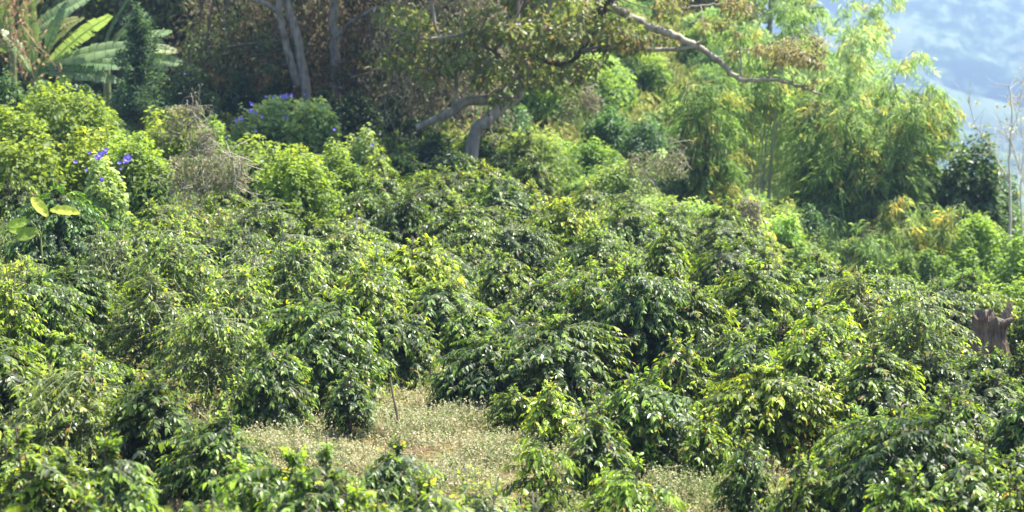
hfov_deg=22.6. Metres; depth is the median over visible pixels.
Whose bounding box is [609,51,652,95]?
slope shrub
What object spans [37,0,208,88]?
woodland tree
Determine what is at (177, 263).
coffee bush
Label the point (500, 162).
coffee bush
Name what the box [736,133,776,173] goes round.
slope shrub
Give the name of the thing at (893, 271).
coffee bush
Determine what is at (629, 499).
coffee bush
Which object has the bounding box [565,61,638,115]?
slope shrub
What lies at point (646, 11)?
slope shrub
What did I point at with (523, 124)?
slope shrub
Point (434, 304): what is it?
coffee bush
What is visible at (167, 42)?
woodland tree
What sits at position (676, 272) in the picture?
coffee bush
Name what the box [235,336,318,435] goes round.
coffee bush
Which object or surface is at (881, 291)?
coffee bush
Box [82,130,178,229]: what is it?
vine mound
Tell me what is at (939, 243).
shrub
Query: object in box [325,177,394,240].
coffee bush
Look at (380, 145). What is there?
coffee bush
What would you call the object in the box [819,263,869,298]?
coffee bush
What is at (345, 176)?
vine mound
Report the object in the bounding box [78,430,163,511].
coffee bush
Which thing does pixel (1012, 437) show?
coffee bush
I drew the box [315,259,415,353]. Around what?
coffee bush
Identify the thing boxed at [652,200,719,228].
slope shrub
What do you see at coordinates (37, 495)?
coffee bush
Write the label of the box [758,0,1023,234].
hills
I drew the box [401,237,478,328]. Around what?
coffee bush
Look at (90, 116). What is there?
vine mound
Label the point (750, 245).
coffee bush
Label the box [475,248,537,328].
coffee bush
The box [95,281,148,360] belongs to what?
coffee bush
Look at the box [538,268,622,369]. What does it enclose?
coffee bush
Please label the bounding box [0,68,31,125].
understory shrub
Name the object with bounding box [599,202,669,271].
coffee bush
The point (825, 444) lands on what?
coffee bush
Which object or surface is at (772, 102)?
bamboo clump
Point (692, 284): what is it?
coffee bush
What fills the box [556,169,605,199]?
slope shrub
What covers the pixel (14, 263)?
coffee bush
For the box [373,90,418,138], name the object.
understory shrub
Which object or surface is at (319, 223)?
coffee bush
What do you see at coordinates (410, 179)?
coffee bush
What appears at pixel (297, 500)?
coffee bush
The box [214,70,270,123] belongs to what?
understory shrub
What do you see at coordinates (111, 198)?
flowering vine
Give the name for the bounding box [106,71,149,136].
vine mound
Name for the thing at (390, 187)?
coffee bush
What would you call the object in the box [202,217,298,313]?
coffee bush
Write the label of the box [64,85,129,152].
vine mound
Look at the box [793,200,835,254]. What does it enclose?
slope shrub
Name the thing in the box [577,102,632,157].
slope shrub
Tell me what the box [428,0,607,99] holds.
woodland tree
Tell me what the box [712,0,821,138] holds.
woodland tree
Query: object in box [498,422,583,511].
coffee bush
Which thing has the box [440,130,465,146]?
coffee bush
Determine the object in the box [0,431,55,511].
coffee bush
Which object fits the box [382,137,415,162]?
coffee bush
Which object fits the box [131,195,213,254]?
coffee bush
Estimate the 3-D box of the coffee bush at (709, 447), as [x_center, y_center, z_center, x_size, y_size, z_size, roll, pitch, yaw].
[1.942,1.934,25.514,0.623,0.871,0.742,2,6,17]
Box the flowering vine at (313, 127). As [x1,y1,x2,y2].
[248,93,345,157]
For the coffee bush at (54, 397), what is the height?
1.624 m
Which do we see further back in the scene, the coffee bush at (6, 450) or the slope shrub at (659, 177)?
the slope shrub at (659, 177)
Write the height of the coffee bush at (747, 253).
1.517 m
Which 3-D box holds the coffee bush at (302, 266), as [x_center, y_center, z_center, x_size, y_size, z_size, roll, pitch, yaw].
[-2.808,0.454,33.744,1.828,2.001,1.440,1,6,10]
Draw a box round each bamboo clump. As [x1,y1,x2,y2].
[657,72,755,207]
[704,2,823,201]
[710,0,942,206]
[723,0,908,200]
[779,69,968,253]
[781,145,927,264]
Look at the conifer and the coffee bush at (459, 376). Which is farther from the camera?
the conifer
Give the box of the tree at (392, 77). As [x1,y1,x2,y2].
[333,0,500,120]
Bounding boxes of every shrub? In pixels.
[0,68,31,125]
[20,76,69,119]
[70,82,107,111]
[153,87,171,119]
[162,53,225,126]
[193,105,228,134]
[211,94,233,116]
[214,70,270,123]
[257,77,294,124]
[302,85,338,117]
[333,88,386,147]
[347,120,391,148]
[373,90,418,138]
[396,113,448,141]
[409,130,457,171]
[420,144,471,178]
[467,90,532,142]
[497,124,583,194]
[507,73,554,125]
[518,87,587,127]
[543,136,574,168]
[553,186,659,215]
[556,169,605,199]
[563,135,625,180]
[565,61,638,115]
[566,52,641,106]
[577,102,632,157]
[577,158,656,203]
[589,3,624,24]
[599,142,633,174]
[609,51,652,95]
[614,0,651,16]
[617,111,680,167]
[628,12,661,56]
[628,188,706,222]
[633,52,675,104]
[637,0,673,21]
[637,60,678,84]
[640,148,693,189]
[641,172,701,204]
[641,183,678,203]
[646,169,670,191]
[649,101,701,125]
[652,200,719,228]
[662,119,695,141]
[667,22,721,69]
[673,23,745,55]
[677,14,700,33]
[679,62,754,97]
[686,44,753,77]
[693,6,729,20]
[700,13,733,38]
[703,203,773,235]
[706,56,746,77]
[722,184,773,203]
[727,188,770,211]
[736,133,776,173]
[760,199,828,255]
[760,224,787,267]
[762,210,808,268]
[771,197,798,207]
[775,235,844,275]
[776,196,950,275]
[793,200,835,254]
[842,194,1007,278]
[881,251,928,290]
[913,247,958,290]
[931,274,958,294]
[942,210,1012,289]
[956,265,999,293]
[988,217,1023,305]
[991,274,1023,352]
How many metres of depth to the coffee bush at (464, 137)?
58.99 m
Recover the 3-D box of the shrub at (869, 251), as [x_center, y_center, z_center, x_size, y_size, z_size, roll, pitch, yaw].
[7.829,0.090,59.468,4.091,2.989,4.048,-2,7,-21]
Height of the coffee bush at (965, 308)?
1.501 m
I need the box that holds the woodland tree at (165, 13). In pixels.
[94,0,226,96]
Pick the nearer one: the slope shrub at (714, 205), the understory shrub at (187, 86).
the slope shrub at (714, 205)
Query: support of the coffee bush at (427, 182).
on the ground at (428, 453)
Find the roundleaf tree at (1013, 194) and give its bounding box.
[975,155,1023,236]
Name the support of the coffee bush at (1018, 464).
on the ground at (428, 453)
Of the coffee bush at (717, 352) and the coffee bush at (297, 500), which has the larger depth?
the coffee bush at (717, 352)
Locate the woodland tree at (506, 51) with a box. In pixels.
[379,0,558,120]
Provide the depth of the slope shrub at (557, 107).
70.52 m
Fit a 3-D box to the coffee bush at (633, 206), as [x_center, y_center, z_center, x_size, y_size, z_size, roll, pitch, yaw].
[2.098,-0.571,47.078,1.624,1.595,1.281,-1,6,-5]
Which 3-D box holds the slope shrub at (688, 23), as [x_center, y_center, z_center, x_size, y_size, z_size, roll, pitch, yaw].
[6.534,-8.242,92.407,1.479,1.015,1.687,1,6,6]
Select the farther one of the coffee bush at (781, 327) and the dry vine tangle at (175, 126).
the dry vine tangle at (175, 126)
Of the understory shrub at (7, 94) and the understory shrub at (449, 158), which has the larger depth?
the understory shrub at (449, 158)
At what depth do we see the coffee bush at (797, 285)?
35.26 m
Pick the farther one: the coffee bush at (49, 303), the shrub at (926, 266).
the shrub at (926, 266)
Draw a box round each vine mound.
[0,105,59,180]
[0,126,78,207]
[1,75,139,158]
[46,125,119,202]
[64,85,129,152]
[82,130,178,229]
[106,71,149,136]
[114,131,198,237]
[130,104,208,176]
[180,114,239,186]
[201,150,269,223]
[233,130,299,181]
[248,143,342,224]
[310,135,368,211]
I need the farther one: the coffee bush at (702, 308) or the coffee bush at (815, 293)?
the coffee bush at (815, 293)
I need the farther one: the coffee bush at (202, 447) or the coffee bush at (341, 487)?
the coffee bush at (202, 447)
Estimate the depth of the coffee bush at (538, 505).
18.56 m
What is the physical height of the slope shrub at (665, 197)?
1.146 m
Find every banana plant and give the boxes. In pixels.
[0,0,88,90]
[1,0,128,87]
[103,0,183,110]
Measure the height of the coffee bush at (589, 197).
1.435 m
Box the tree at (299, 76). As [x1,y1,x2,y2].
[177,0,388,101]
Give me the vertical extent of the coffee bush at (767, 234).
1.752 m
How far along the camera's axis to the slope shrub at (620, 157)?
62.60 m
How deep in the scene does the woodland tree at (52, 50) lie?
71.30 m
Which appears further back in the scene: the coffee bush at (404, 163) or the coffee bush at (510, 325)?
the coffee bush at (404, 163)
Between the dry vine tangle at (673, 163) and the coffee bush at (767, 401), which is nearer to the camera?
the coffee bush at (767, 401)
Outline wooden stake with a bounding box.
[389,377,398,423]
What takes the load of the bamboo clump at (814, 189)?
on the ground at (428, 453)
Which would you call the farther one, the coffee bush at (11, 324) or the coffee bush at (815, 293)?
the coffee bush at (815, 293)
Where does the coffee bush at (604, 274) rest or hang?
on the ground at (428, 453)
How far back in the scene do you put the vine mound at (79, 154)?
43.92 m
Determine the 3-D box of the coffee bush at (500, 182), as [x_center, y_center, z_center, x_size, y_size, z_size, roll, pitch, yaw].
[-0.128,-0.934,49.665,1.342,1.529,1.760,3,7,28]
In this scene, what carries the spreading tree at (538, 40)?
on the ground at (428, 453)
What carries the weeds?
on the ground at (428, 453)
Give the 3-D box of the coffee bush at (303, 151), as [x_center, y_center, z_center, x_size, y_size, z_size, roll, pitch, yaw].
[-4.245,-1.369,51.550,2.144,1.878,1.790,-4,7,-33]
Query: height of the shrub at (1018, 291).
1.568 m
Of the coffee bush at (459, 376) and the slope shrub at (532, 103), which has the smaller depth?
the coffee bush at (459, 376)
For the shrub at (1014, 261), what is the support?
on the ground at (428, 453)
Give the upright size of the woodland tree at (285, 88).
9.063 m
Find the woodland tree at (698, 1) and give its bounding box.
[687,0,725,9]
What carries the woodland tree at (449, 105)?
on the ground at (428, 453)
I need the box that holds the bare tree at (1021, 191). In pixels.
[977,91,1023,236]
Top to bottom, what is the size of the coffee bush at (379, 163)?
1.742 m
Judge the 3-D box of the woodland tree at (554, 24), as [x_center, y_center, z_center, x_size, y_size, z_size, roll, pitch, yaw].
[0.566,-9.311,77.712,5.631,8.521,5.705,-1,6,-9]
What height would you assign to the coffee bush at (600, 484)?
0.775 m
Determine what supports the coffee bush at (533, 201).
on the ground at (428, 453)
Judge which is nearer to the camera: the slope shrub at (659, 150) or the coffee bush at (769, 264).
the coffee bush at (769, 264)
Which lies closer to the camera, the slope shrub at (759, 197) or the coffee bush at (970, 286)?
the coffee bush at (970, 286)
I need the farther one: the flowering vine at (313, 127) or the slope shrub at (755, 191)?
the slope shrub at (755, 191)
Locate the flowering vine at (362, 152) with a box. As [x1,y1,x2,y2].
[333,122,378,178]
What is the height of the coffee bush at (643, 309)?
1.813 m
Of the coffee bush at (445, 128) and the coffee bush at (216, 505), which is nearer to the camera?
the coffee bush at (216, 505)
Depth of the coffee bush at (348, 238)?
36.19 m
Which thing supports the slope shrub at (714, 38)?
on the ground at (428, 453)
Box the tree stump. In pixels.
[967,301,1014,359]
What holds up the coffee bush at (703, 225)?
on the ground at (428, 453)
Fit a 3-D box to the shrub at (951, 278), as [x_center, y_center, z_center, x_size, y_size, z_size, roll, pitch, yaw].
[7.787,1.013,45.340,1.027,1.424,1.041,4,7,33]
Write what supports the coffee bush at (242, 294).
on the ground at (428, 453)
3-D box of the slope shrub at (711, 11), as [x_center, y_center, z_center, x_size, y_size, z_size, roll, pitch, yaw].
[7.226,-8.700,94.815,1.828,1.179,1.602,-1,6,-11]
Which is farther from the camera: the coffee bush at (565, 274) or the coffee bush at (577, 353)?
the coffee bush at (565, 274)
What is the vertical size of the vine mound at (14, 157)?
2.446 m
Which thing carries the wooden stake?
on the ground at (428, 453)
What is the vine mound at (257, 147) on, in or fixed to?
on the ground at (428, 453)
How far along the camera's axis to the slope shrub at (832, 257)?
50.10 m
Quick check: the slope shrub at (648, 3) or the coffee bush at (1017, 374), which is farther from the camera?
the slope shrub at (648, 3)
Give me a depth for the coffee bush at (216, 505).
16.94 m
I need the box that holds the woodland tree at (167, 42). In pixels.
[121,0,278,96]
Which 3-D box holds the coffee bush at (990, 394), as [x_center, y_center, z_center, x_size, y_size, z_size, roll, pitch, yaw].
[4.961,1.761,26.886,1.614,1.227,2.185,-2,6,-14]
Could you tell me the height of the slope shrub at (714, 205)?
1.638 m
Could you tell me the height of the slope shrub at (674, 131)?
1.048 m
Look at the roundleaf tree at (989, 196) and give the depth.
60.23 m
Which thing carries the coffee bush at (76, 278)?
on the ground at (428, 453)
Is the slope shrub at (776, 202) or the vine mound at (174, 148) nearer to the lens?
the vine mound at (174, 148)
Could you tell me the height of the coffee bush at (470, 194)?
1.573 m
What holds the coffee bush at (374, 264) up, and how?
on the ground at (428, 453)
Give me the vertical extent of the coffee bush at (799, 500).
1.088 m
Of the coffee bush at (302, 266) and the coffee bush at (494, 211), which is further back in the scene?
the coffee bush at (494, 211)
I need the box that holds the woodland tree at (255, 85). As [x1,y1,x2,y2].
[220,0,360,109]
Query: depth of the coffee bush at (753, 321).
31.76 m
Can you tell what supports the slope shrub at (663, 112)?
on the ground at (428, 453)
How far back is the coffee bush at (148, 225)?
38.84 m
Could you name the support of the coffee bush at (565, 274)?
on the ground at (428, 453)
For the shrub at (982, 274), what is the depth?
48.16 m
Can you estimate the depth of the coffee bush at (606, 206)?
48.09 m
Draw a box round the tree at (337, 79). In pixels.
[323,0,418,113]
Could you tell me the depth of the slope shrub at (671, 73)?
80.63 m
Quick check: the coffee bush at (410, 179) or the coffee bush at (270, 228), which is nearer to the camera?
the coffee bush at (270, 228)
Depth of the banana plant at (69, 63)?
60.51 m
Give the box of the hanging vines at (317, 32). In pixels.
[272,0,398,111]
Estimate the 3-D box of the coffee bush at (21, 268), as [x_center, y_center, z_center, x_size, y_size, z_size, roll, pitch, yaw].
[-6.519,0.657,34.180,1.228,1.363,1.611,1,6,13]
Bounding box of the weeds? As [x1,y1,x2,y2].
[85,334,1004,511]
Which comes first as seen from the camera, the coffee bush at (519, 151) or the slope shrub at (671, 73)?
the coffee bush at (519, 151)
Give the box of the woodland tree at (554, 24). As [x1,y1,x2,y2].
[510,0,595,73]
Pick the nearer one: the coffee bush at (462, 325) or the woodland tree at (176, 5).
the coffee bush at (462, 325)
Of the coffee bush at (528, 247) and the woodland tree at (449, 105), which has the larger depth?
the woodland tree at (449, 105)
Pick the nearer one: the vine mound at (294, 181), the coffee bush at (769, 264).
the coffee bush at (769, 264)
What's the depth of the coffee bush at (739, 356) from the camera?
28.82 m
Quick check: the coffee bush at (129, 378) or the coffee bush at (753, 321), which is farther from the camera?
the coffee bush at (753, 321)
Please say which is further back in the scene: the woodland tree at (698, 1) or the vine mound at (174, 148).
the woodland tree at (698, 1)
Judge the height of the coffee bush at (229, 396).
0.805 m
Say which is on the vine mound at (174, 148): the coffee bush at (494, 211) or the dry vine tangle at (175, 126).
the dry vine tangle at (175, 126)
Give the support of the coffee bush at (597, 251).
on the ground at (428, 453)
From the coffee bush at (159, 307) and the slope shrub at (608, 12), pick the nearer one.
the coffee bush at (159, 307)
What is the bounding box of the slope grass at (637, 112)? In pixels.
[0,0,856,276]
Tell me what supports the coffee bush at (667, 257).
on the ground at (428, 453)
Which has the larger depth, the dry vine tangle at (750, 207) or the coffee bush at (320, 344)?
the dry vine tangle at (750, 207)
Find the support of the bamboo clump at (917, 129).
on the ground at (428, 453)
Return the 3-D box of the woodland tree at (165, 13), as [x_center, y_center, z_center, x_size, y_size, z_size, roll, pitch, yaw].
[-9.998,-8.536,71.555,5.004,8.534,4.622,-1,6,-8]
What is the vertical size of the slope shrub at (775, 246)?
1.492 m
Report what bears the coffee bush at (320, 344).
on the ground at (428, 453)
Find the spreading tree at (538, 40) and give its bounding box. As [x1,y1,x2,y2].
[362,0,833,162]
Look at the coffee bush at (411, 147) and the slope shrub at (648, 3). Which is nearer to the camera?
the coffee bush at (411, 147)
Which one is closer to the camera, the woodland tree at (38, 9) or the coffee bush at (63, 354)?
the coffee bush at (63, 354)
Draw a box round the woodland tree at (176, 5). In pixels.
[153,0,319,94]
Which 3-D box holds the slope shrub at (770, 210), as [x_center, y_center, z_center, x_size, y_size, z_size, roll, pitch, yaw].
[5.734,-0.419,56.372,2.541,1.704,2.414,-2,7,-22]
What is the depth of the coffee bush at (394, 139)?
57.57 m
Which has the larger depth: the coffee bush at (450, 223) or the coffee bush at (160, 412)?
the coffee bush at (450, 223)
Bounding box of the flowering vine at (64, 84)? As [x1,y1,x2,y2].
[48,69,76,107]
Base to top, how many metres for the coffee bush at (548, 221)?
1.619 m
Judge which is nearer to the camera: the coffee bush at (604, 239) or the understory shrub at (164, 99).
the coffee bush at (604, 239)
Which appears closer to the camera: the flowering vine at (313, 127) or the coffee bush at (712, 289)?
the coffee bush at (712, 289)
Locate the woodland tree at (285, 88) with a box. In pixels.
[241,0,386,113]
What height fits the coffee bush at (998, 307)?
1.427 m
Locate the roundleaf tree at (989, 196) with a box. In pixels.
[920,123,1023,269]
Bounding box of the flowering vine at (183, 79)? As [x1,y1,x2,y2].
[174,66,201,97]
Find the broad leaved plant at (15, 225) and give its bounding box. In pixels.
[6,196,79,265]
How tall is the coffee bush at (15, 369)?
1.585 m
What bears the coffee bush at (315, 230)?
on the ground at (428, 453)
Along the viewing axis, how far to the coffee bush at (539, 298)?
34.21 m
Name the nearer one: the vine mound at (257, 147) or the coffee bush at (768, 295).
the coffee bush at (768, 295)
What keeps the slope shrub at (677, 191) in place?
on the ground at (428, 453)
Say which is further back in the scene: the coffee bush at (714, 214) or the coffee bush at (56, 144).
the coffee bush at (56, 144)
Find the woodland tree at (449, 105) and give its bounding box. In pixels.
[355,0,479,111]
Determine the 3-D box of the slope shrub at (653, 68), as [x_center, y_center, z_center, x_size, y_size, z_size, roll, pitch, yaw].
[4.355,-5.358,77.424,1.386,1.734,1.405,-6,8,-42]
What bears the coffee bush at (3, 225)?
on the ground at (428, 453)
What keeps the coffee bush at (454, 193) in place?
on the ground at (428, 453)
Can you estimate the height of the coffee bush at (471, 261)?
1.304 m
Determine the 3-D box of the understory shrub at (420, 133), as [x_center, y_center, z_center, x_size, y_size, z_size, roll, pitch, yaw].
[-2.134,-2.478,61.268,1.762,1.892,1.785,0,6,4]
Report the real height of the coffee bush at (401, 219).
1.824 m
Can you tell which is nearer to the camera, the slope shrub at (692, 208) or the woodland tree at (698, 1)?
the slope shrub at (692, 208)
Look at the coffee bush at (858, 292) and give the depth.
31.83 m
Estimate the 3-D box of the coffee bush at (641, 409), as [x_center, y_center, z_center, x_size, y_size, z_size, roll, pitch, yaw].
[1.372,1.739,26.043,1.660,1.250,1.170,2,6,18]
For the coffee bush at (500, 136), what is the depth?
61.60 m
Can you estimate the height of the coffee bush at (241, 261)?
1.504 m
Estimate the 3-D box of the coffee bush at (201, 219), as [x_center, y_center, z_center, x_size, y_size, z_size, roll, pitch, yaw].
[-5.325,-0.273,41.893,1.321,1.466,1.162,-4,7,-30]
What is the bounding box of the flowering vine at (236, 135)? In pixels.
[222,101,268,159]
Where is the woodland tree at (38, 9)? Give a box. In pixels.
[0,0,133,87]
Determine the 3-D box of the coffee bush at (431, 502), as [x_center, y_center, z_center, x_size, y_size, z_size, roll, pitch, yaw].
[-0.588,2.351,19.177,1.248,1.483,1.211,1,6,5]
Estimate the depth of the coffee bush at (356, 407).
28.02 m
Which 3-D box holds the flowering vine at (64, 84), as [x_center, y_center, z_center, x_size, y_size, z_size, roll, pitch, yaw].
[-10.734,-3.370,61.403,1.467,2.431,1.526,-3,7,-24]
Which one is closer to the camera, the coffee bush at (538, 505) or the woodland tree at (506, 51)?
the coffee bush at (538, 505)
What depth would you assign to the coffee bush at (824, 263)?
40.54 m
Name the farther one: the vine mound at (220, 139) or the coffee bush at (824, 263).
the vine mound at (220, 139)
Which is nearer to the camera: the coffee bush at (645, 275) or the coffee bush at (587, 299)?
the coffee bush at (587, 299)
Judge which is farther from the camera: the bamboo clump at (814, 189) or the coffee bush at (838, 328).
the bamboo clump at (814, 189)
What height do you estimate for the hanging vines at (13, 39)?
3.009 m
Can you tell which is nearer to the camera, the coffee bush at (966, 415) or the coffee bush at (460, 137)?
the coffee bush at (966, 415)
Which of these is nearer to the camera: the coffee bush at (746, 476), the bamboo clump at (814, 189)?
the coffee bush at (746, 476)
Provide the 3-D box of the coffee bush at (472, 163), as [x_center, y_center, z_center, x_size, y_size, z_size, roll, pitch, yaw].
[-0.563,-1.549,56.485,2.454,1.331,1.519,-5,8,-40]
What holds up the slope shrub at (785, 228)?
on the ground at (428, 453)
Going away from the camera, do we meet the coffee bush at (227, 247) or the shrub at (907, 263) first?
the coffee bush at (227, 247)
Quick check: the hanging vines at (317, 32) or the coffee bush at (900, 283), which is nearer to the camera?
the coffee bush at (900, 283)
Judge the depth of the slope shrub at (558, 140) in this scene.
62.92 m
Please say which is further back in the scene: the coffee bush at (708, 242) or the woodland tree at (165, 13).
the woodland tree at (165, 13)
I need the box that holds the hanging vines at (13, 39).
[0,0,71,83]
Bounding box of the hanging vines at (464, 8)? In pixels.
[348,0,530,144]
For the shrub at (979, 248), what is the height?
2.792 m
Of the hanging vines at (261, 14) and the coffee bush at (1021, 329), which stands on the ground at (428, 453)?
the coffee bush at (1021, 329)
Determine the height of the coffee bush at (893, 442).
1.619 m
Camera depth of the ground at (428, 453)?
27.55 m
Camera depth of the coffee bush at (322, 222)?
43.04 m
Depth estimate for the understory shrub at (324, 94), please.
61.16 m
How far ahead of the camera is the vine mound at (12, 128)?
44.70 m
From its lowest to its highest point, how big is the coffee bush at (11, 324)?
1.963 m
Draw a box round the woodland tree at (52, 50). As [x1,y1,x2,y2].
[0,0,114,81]
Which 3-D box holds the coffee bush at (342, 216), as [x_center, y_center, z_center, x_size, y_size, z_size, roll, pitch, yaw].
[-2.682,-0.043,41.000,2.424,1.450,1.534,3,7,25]
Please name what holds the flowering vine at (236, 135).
on the ground at (428, 453)
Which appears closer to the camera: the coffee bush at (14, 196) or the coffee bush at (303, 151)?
the coffee bush at (14, 196)
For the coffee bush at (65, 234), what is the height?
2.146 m
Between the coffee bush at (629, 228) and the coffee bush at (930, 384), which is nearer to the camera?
the coffee bush at (930, 384)
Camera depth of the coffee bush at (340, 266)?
35.10 m
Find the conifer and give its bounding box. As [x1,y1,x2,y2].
[104,0,171,142]
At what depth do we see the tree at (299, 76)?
62.84 m
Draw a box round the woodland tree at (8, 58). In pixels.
[0,0,69,76]
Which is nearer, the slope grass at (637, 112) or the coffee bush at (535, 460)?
the coffee bush at (535, 460)
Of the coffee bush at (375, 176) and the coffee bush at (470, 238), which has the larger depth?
the coffee bush at (375, 176)
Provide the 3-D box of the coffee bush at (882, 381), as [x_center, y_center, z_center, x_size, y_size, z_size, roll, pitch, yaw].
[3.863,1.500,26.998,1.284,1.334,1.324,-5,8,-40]
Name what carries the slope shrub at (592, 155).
on the ground at (428, 453)
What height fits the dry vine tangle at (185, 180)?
1.493 m
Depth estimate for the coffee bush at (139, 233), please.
37.53 m
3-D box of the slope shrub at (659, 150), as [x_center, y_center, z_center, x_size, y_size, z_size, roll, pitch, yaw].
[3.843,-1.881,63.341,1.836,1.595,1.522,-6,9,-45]
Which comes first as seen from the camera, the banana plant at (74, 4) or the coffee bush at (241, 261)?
the coffee bush at (241, 261)
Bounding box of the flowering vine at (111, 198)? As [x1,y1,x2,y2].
[73,147,140,249]
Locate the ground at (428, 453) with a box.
[0,1,1020,511]
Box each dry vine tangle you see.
[148,141,263,229]
[151,86,214,160]
[180,105,226,182]
[548,82,610,141]
[618,131,695,199]
[715,188,775,237]
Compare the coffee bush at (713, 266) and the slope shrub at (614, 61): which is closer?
the coffee bush at (713, 266)
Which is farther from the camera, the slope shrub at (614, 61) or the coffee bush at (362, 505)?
the slope shrub at (614, 61)
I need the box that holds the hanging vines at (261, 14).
[160,0,310,102]
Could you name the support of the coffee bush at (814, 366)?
on the ground at (428, 453)
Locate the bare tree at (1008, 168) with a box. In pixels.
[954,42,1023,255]
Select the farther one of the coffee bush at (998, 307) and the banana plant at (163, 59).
the banana plant at (163, 59)
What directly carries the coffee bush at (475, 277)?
on the ground at (428, 453)
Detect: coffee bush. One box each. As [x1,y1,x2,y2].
[0,165,41,231]
[0,179,130,284]
[0,219,10,263]
[0,227,26,264]
[0,251,53,291]
[0,255,54,324]
[0,256,20,312]
[0,266,52,411]
[0,325,48,438]
[0,348,134,499]
[0,423,102,511]
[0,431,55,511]
[0,507,25,511]
[1,266,108,362]
[7,251,126,372]
[8,396,129,495]
[25,329,134,405]
[53,140,59,177]
[67,365,192,459]
[74,485,111,511]
[75,218,154,339]
[76,365,199,506]
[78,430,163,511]
[85,265,207,382]
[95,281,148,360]
[111,221,186,292]
[113,222,185,251]
[114,211,228,342]
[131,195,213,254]
[133,260,217,320]
[138,290,261,409]
[142,401,284,511]
[159,498,232,511]
[161,195,224,241]
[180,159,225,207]
[180,223,290,308]
[183,224,225,257]
[184,499,210,511]
[186,165,225,226]
[196,201,248,244]
[197,183,247,231]
[197,238,279,327]
[198,444,323,511]
[201,252,278,364]
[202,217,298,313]
[206,375,265,435]
[210,499,247,511]
[218,190,303,237]
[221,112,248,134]
[226,285,411,415]
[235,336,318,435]
[247,215,344,327]
[251,211,301,257]
[253,437,375,511]
[271,143,327,168]
[279,210,364,294]
[289,461,398,511]
[290,213,388,297]
[294,235,368,303]
[300,212,327,224]
[303,218,329,224]
[310,208,390,245]
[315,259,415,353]
[317,365,380,436]
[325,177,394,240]
[332,248,413,336]
[337,481,400,511]
[346,434,452,510]
[348,134,384,153]
[348,167,404,216]
[354,232,405,262]
[355,171,400,188]
[360,301,445,389]
[362,147,403,181]
[365,187,436,250]
[373,125,414,142]
[375,233,479,329]
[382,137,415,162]
[385,142,429,188]
[387,470,474,511]
[388,127,419,149]
[389,175,467,239]
[398,279,503,358]
[399,163,447,189]
[400,171,457,215]
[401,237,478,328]
[405,131,465,158]
[409,194,494,254]
[421,122,452,140]
[421,165,494,199]
[424,327,541,413]
[432,188,464,209]
[435,219,499,262]
[435,297,500,363]
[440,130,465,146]
[446,463,525,511]
[450,244,522,283]
[451,145,489,174]
[452,132,467,151]
[456,133,512,166]
[457,197,526,231]
[459,175,488,207]
[467,247,518,306]
[470,157,529,177]
[470,204,508,240]
[471,159,519,186]
[473,174,541,228]
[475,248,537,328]
[475,300,568,391]
[477,147,518,178]
[480,168,528,192]
[480,383,541,433]
[484,213,561,287]
[485,126,524,149]
[494,268,601,327]
[494,312,638,417]
[495,131,522,151]
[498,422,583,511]
[501,128,546,189]
[503,488,548,511]
[507,179,553,231]
[508,148,559,208]
[517,196,597,267]
[517,377,581,450]
[535,229,645,278]
[537,257,584,308]
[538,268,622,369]
[559,180,610,215]
[559,396,635,498]
[561,254,629,291]
[563,205,619,225]
[563,214,608,245]
[569,229,631,266]
[575,364,725,479]
[578,217,630,258]
[578,452,690,511]
[582,453,634,511]
[587,256,710,390]
[588,190,654,217]
[595,182,664,226]
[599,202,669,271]
[611,261,688,282]
[615,242,662,274]
[620,262,702,382]
[639,225,693,282]
[639,333,719,421]
[643,207,703,274]
[645,194,700,232]
[660,282,739,372]
[677,407,742,484]
[681,208,737,268]
[682,216,787,280]
[682,327,756,417]
[682,363,853,470]
[683,235,765,287]
[683,280,717,294]
[685,194,750,236]
[686,239,746,291]
[700,257,816,326]
[701,284,740,316]
[703,236,794,274]
[707,327,780,426]
[707,436,783,511]
[716,293,771,344]
[726,245,781,296]
[732,197,788,266]
[737,307,803,362]
[755,261,812,332]
[759,324,857,436]
[759,446,847,511]
[768,298,871,403]
[783,268,807,293]
[786,280,850,320]
[792,261,839,292]
[793,411,866,506]
[796,249,849,278]
[796,396,1003,511]
[811,400,887,503]
[813,265,901,362]
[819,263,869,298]
[826,339,928,427]
[842,273,941,323]
[846,259,932,324]
[852,276,981,404]
[856,300,962,373]
[862,458,946,511]
[883,263,931,290]
[896,346,971,423]
[910,276,995,367]
[912,381,1007,471]
[923,441,1018,511]
[931,368,1023,461]
[932,269,1010,317]
[947,342,1015,384]
[948,281,1023,365]
[975,386,1023,472]
[978,444,1023,509]
[985,460,1023,511]
[997,340,1023,388]
[1007,301,1023,359]
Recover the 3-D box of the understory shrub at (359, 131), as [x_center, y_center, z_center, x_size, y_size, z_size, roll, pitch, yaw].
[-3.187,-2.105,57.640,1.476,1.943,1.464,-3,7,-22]
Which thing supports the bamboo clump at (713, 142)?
on the ground at (428, 453)
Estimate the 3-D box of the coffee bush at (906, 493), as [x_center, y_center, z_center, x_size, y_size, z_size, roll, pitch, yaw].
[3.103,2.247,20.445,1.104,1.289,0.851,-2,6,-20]
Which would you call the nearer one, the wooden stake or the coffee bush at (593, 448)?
the coffee bush at (593, 448)
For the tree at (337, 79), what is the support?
on the ground at (428, 453)
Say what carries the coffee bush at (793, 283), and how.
on the ground at (428, 453)
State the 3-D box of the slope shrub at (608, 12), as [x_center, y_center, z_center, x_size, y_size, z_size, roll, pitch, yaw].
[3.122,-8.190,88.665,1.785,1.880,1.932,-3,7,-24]
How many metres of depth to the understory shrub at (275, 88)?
62.91 m
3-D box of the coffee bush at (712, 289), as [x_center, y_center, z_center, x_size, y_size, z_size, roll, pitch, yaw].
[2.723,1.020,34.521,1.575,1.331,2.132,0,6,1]

